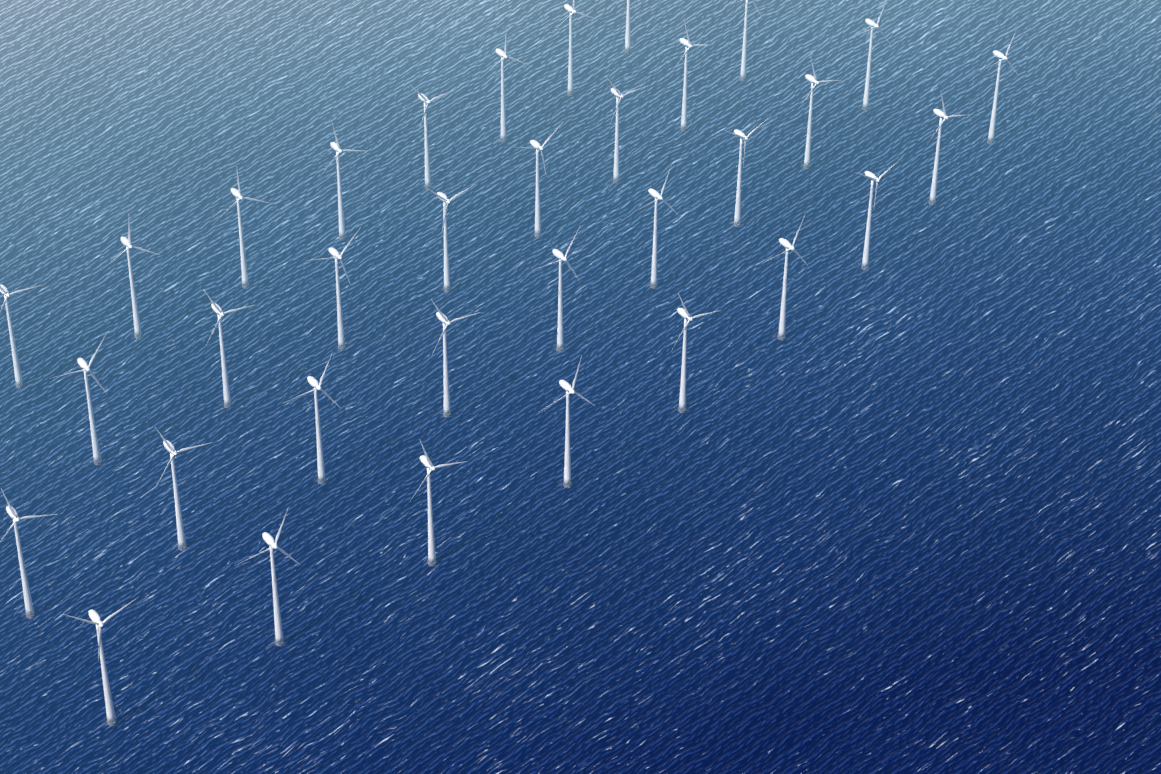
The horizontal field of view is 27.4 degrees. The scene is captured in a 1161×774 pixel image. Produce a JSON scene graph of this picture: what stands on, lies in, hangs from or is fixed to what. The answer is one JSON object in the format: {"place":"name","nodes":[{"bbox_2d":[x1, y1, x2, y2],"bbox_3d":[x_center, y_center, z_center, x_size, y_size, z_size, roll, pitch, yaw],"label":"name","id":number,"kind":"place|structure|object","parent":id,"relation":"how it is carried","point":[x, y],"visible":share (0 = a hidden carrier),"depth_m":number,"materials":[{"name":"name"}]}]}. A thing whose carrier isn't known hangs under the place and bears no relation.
{"place":"outdoors","nodes":[
{"label":"outdoors","id":0,"kind":"place"},
{"bbox_2d":[0,0,1160,773],"bbox_3d":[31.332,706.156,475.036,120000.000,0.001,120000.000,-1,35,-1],"label":"sea water","id":1,"kind":"structure","parent":0,"point":[894,506],"depth_m":1472.49,"materials":[{"name":"blue liquid"}]},
{"bbox_2d":[0,284,44,388],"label":"wind turbine","id":2,"kind":"object","parent":1,"relation":"on","point":[19,384],"visible":1,"depth_m":1450.24,"materials":[{"name":"white paint"}]},
{"bbox_2d":[0,489,56,618],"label":"wind turbine","id":3,"kind":"object","parent":1,"relation":"on","point":[13,514],"visible":1,"depth_m":1271.20,"materials":[{"name":"white paint"}]},
{"bbox_2d":[52,335,106,464],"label":"wind turbine","id":4,"kind":"object","parent":1,"relation":"on","point":[83,364],"visible":1,"depth_m":1383.04,"materials":[{"name":"white paint"}]},
{"bbox_2d":[63,596,139,725],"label":"wind turbine","id":5,"kind":"object","parent":1,"relation":"on","point":[94,616],"visible":1,"depth_m":1201.72,"materials":[{"name":"white paint"}]},
{"bbox_2d":[103,221,159,338],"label":"wind turbine","id":6,"kind":"object","parent":1,"relation":"on","point":[125,241],"visible":0.96,"depth_m":1492.56,"materials":[{"name":"white paint"}]},
{"bbox_2d":[155,427,212,550],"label":"wind turbine","id":7,"kind":"object","parent":1,"relation":"on","point":[170,448],"visible":1,"depth_m":1319.49,"materials":[{"name":"white paint"}]},
{"bbox_2d":[203,289,257,407],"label":"wind turbine","id":8,"kind":"object","parent":1,"relation":"on","point":[216,308],"visible":1,"depth_m":1432.48,"materials":[{"name":"white paint"}]},
{"bbox_2d":[219,170,268,287],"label":"wind turbine","id":9,"kind":"object","parent":1,"relation":"on","point":[236,193],"visible":1,"depth_m":1542.30,"materials":[{"name":"white paint"}]},
{"bbox_2d":[237,507,299,645],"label":"wind turbine","id":10,"kind":"object","parent":1,"relation":"on","point":[269,540],"visible":0.98,"depth_m":1251.86,"materials":[{"name":"white paint"}]},
{"bbox_2d":[284,352,340,483],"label":"wind turbine","id":11,"kind":"object","parent":1,"relation":"on","point":[313,382],"visible":1,"depth_m":1368.81,"materials":[{"name":"white paint"}]},
{"bbox_2d":[306,227,360,349],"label":"wind turbine","id":12,"kind":"object","parent":1,"relation":"on","point":[334,252],"visible":1,"depth_m":1482.93,"materials":[{"name":"white paint"}]},
{"bbox_2d":[319,123,362,239],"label":"wind turbine","id":13,"kind":"object","parent":1,"relation":"on","point":[338,150],"visible":1,"depth_m":1592.22,"materials":[{"name":"white paint"}]},
{"bbox_2d":[409,83,455,188],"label":"wind turbine","id":14,"kind":"object","parent":1,"relation":"on","point":[425,100],"visible":0.92,"depth_m":1648.93,"materials":[{"name":"white paint"}]},
{"bbox_2d":[410,441,467,565],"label":"wind turbine","id":15,"kind":"object","parent":1,"relation":"on","point":[425,460],"visible":0.98,"depth_m":1308.69,"materials":[{"name":"white paint"}]},
{"bbox_2d":[425,183,476,291],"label":"wind turbine","id":16,"kind":"object","parent":1,"relation":"on","point":[443,197],"visible":1,"depth_m":1540.10,"materials":[{"name":"white paint"}]},
{"bbox_2d":[431,299,480,416],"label":"wind turbine","id":17,"kind":"object","parent":1,"relation":"on","point":[441,317],"visible":0.98,"depth_m":1427.18,"materials":[{"name":"white paint"}]},
{"bbox_2d":[481,35,528,141],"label":"wind turbine","id":18,"kind":"object","parent":1,"relation":"on","point":[502,54],"visible":1,"depth_m":1703.77,"materials":[{"name":"white paint"}]},
{"bbox_2d":[516,121,563,237],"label":"wind turbine","id":19,"kind":"object","parent":1,"relation":"on","point":[536,145],"visible":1,"depth_m":1595.70,"materials":[{"name":"white paint"}]},
{"bbox_2d":[534,225,580,351],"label":"wind turbine","id":20,"kind":"object","parent":1,"relation":"on","point":[559,255],"visible":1,"depth_m":1483.31,"materials":[{"name":"white paint"}]},
{"bbox_2d":[541,356,594,487],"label":"wind turbine","id":21,"kind":"object","parent":1,"relation":"on","point":[569,389],"visible":1,"depth_m":1368.29,"materials":[{"name":"white paint"}]},
{"bbox_2d":[556,0,594,95],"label":"wind turbine","id":22,"kind":"object","parent":1,"relation":"on","point":[571,10],"visible":1,"depth_m":1762.90,"materials":[{"name":"white paint"}]},
{"bbox_2d":[606,76,648,182],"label":"wind turbine","id":23,"kind":"object","parent":1,"relation":"on","point":[617,94],"visible":0.98,"depth_m":1657.11,"materials":[{"name":"white paint"}]},
{"bbox_2d":[624,0,630,52],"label":"wind turbine","id":24,"kind":"object","parent":1,"relation":"on","point":[627,49],"visible":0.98,"depth_m":1832.68,"materials":[{"name":"white paint"}]},
{"bbox_2d":[634,167,676,288],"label":"wind turbine","id":25,"kind":"object","parent":1,"relation":"on","point":[656,195],"visible":0.96,"depth_m":1544.62,"materials":[{"name":"white paint"}]},
{"bbox_2d":[671,21,709,130],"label":"wind turbine","id":26,"kind":"object","parent":1,"relation":"on","point":[687,44],"visible":0.98,"depth_m":1719.68,"materials":[{"name":"white paint"}]},
{"bbox_2d":[671,293,720,412],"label":"wind turbine","id":27,"kind":"object","parent":1,"relation":"on","point":[684,313],"visible":0.98,"depth_m":1430.88,"materials":[{"name":"white paint"}]},
{"bbox_2d":[728,0,761,80],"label":"wind turbine","id":28,"kind":"object","parent":1,"relation":"on","point":[743,69],"visible":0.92,"depth_m":1789.92,"materials":[{"name":"white paint"}]},
{"bbox_2d":[724,118,767,226],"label":"wind turbine","id":29,"kind":"object","parent":1,"relation":"on","point":[741,136],"visible":1,"depth_m":1609.71,"materials":[{"name":"white paint"}]},
{"bbox_2d":[764,215,808,339],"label":"wind turbine","id":30,"kind":"object","parent":1,"relation":"on","point":[786,244],"visible":1,"depth_m":1495.35,"materials":[{"name":"white paint"}]},
{"bbox_2d":[798,59,840,168],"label":"wind turbine","id":31,"kind":"object","parent":1,"relation":"on","point":[812,80],"visible":1,"depth_m":1674.45,"materials":[{"name":"white paint"}]},
{"bbox_2d":[853,0,889,110],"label":"wind turbine","id":32,"kind":"object","parent":1,"relation":"on","point":[873,25],"visible":1,"depth_m":1746.47,"materials":[{"name":"white paint"}]},
{"bbox_2d":[856,157,902,269],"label":"wind turbine","id":33,"kind":"object","parent":1,"relation":"on","point":[872,177],"visible":1,"depth_m":1565.79,"materials":[{"name":"white paint"}]},
{"bbox_2d":[928,93,970,204],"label":"wind turbine","id":34,"kind":"object","parent":1,"relation":"on","point":[941,115],"visible":0.98,"depth_m":1635.61,"materials":[{"name":"white paint"}]},
{"bbox_2d":[980,29,1017,143],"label":"wind turbine","id":35,"kind":"object","parent":1,"relation":"on","point":[1001,57],"visible":1,"depth_m":1706.74,"materials":[{"name":"white paint"}]}
]}

